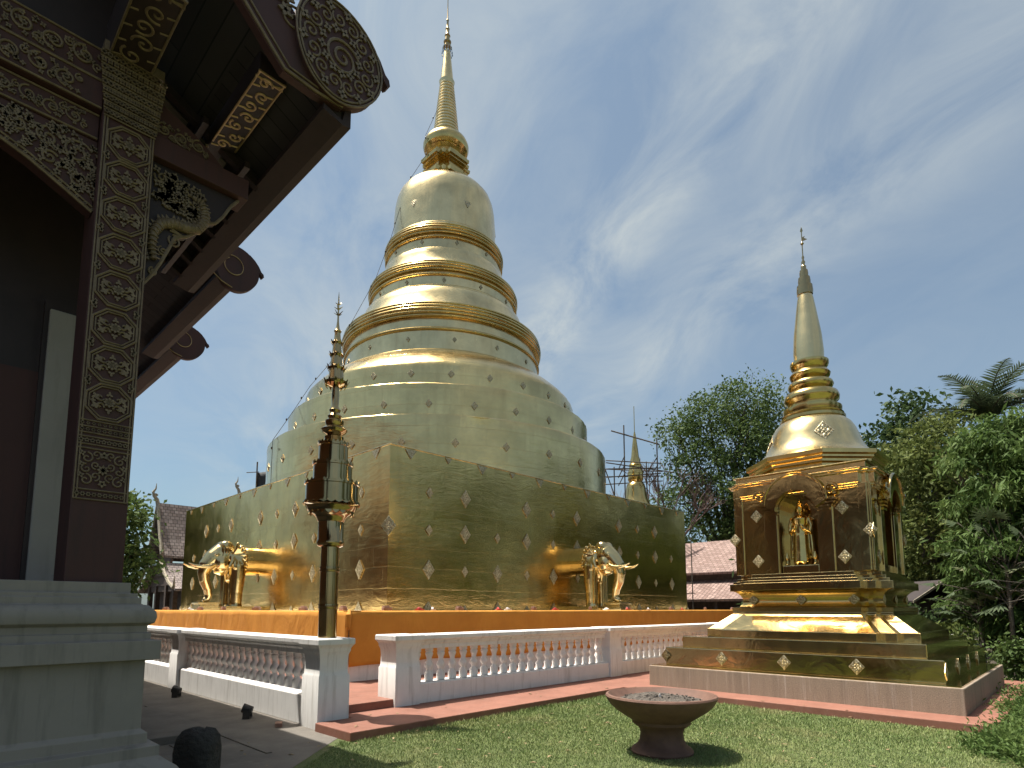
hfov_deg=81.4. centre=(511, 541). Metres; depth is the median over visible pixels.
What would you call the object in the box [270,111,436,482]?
lamp string
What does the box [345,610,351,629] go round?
cloth knot
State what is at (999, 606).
fan palm
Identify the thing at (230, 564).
elephant statue
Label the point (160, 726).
paving slab
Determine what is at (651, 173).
sky
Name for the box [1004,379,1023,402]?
palm tree
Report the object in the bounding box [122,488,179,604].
tree
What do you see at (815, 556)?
offering vase
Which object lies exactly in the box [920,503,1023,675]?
fan palm
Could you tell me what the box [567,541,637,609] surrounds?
elephant statue
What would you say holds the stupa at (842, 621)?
on the red path
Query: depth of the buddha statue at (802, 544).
12.10 m
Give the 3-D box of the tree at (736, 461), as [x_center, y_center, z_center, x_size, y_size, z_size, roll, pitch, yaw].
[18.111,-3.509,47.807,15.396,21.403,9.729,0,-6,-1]
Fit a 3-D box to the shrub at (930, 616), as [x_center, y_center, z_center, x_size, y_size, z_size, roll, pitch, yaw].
[13.283,2.899,19.736,2.530,2.156,3.198,-6,-9,44]
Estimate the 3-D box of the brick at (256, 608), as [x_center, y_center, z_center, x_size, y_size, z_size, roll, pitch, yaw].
[-6.769,1.775,15.762,0.220,0.100,0.100,-2,-7,17]
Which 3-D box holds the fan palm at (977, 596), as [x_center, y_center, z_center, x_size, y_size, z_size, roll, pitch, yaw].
[12.547,2.344,16.378,2.492,2.482,2.356,0,-6,-3]
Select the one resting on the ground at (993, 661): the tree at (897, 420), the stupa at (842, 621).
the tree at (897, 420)
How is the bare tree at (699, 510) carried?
on the ground at (993, 661)
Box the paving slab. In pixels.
[141,707,205,744]
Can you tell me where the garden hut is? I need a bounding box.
[907,580,973,644]
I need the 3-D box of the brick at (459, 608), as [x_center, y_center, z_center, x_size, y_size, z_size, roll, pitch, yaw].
[-1.276,1.633,14.513,0.100,0.100,0.220,-4,-8,32]
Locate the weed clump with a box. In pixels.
[937,678,1023,767]
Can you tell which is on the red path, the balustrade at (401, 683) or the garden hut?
the balustrade at (401, 683)
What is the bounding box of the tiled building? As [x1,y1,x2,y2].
[685,540,742,609]
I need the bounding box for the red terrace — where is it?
[251,660,574,712]
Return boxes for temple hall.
[0,0,389,767]
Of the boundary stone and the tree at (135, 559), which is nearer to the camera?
the boundary stone
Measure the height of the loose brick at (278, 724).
0.060 m
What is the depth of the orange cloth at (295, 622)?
15.34 m
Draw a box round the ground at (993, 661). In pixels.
[963,632,1011,677]
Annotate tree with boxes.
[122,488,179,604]
[610,456,726,534]
[645,363,789,543]
[729,520,923,604]
[859,386,970,576]
[876,405,984,597]
[910,358,1023,435]
[920,403,1023,645]
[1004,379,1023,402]
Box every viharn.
[137,483,195,609]
[235,479,240,493]
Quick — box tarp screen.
[246,462,265,487]
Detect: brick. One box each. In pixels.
[252,606,260,609]
[275,721,282,727]
[299,606,307,609]
[339,606,346,609]
[381,606,391,609]
[455,606,463,609]
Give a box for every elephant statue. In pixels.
[183,541,264,609]
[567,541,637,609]
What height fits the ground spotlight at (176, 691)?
0.232 m
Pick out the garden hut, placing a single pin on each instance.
(926, 592)
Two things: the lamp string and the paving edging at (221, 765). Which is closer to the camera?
the paving edging at (221, 765)
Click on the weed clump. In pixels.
(1003, 740)
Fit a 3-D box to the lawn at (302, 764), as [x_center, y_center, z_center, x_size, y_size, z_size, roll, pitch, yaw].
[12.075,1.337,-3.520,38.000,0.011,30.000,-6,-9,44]
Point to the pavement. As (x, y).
(258, 729)
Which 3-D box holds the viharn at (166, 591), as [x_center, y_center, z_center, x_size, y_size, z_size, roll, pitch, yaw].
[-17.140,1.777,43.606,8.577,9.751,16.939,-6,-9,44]
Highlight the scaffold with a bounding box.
[605,425,672,505]
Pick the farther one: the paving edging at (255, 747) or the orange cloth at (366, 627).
the orange cloth at (366, 627)
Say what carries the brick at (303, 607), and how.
on the orange cloth at (295, 622)
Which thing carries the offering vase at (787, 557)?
on the stupa at (842, 621)
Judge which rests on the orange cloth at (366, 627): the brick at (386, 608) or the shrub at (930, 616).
the brick at (386, 608)
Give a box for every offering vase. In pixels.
[785,553,789,565]
[813,551,817,563]
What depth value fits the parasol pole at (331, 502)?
9.04 m
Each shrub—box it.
[908,602,945,625]
[935,618,990,662]
[946,584,1009,668]
[982,630,1023,680]
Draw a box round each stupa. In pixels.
[179,5,688,681]
[649,228,1004,716]
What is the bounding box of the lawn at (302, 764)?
[293,678,1023,767]
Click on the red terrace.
(363, 696)
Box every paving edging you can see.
[145,705,271,753]
[169,744,228,767]
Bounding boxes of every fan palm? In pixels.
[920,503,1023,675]
[929,581,1020,662]
[968,525,1023,625]
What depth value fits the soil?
7.17 m
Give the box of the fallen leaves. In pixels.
[240,688,993,767]
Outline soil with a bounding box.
[621,692,701,701]
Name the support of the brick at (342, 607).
on the orange cloth at (295, 622)
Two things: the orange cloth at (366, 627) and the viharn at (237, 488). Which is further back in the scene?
the viharn at (237, 488)
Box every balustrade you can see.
[144,625,355,729]
[375,622,717,707]
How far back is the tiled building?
37.67 m
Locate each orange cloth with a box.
[149,610,348,657]
[348,610,733,666]
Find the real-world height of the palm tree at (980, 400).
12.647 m
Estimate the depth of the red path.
9.61 m
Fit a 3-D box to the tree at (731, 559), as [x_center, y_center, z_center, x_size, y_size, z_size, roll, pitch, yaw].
[15.703,1.700,28.648,8.559,8.318,8.929,-6,-9,44]
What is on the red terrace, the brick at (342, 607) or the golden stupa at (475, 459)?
the golden stupa at (475, 459)
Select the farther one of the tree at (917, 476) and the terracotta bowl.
the tree at (917, 476)
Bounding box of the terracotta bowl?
[605,687,717,759]
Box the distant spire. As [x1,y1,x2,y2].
[626,406,649,503]
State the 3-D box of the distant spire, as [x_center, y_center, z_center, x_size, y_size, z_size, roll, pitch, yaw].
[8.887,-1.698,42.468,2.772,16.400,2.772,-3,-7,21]
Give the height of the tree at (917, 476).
9.751 m
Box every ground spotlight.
[171,685,181,697]
[241,703,253,718]
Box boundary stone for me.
[172,726,221,767]
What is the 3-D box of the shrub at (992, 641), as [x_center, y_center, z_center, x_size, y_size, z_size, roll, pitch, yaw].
[14.403,2.385,17.728,2.591,2.723,2.577,-3,-7,24]
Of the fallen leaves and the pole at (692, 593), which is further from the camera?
the pole at (692, 593)
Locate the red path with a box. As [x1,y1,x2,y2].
[315,671,1023,741]
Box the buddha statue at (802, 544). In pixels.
[788,500,814,564]
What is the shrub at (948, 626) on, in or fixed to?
on the lawn at (302, 764)
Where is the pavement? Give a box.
[142,680,337,767]
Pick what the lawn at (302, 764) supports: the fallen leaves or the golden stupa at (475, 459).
the fallen leaves
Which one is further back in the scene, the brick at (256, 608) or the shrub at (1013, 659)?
the brick at (256, 608)
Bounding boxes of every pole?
[303,296,359,637]
[687,537,694,609]
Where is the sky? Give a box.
[126,0,1023,607]
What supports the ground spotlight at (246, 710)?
on the pavement
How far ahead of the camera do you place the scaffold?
41.76 m
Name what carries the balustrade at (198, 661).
on the pavement
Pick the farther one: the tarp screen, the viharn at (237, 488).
the viharn at (237, 488)
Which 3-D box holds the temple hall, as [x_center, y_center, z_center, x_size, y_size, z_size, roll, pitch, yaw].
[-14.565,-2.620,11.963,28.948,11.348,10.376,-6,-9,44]
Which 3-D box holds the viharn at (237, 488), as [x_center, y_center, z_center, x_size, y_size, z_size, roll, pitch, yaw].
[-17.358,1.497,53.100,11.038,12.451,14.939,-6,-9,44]
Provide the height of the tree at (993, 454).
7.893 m

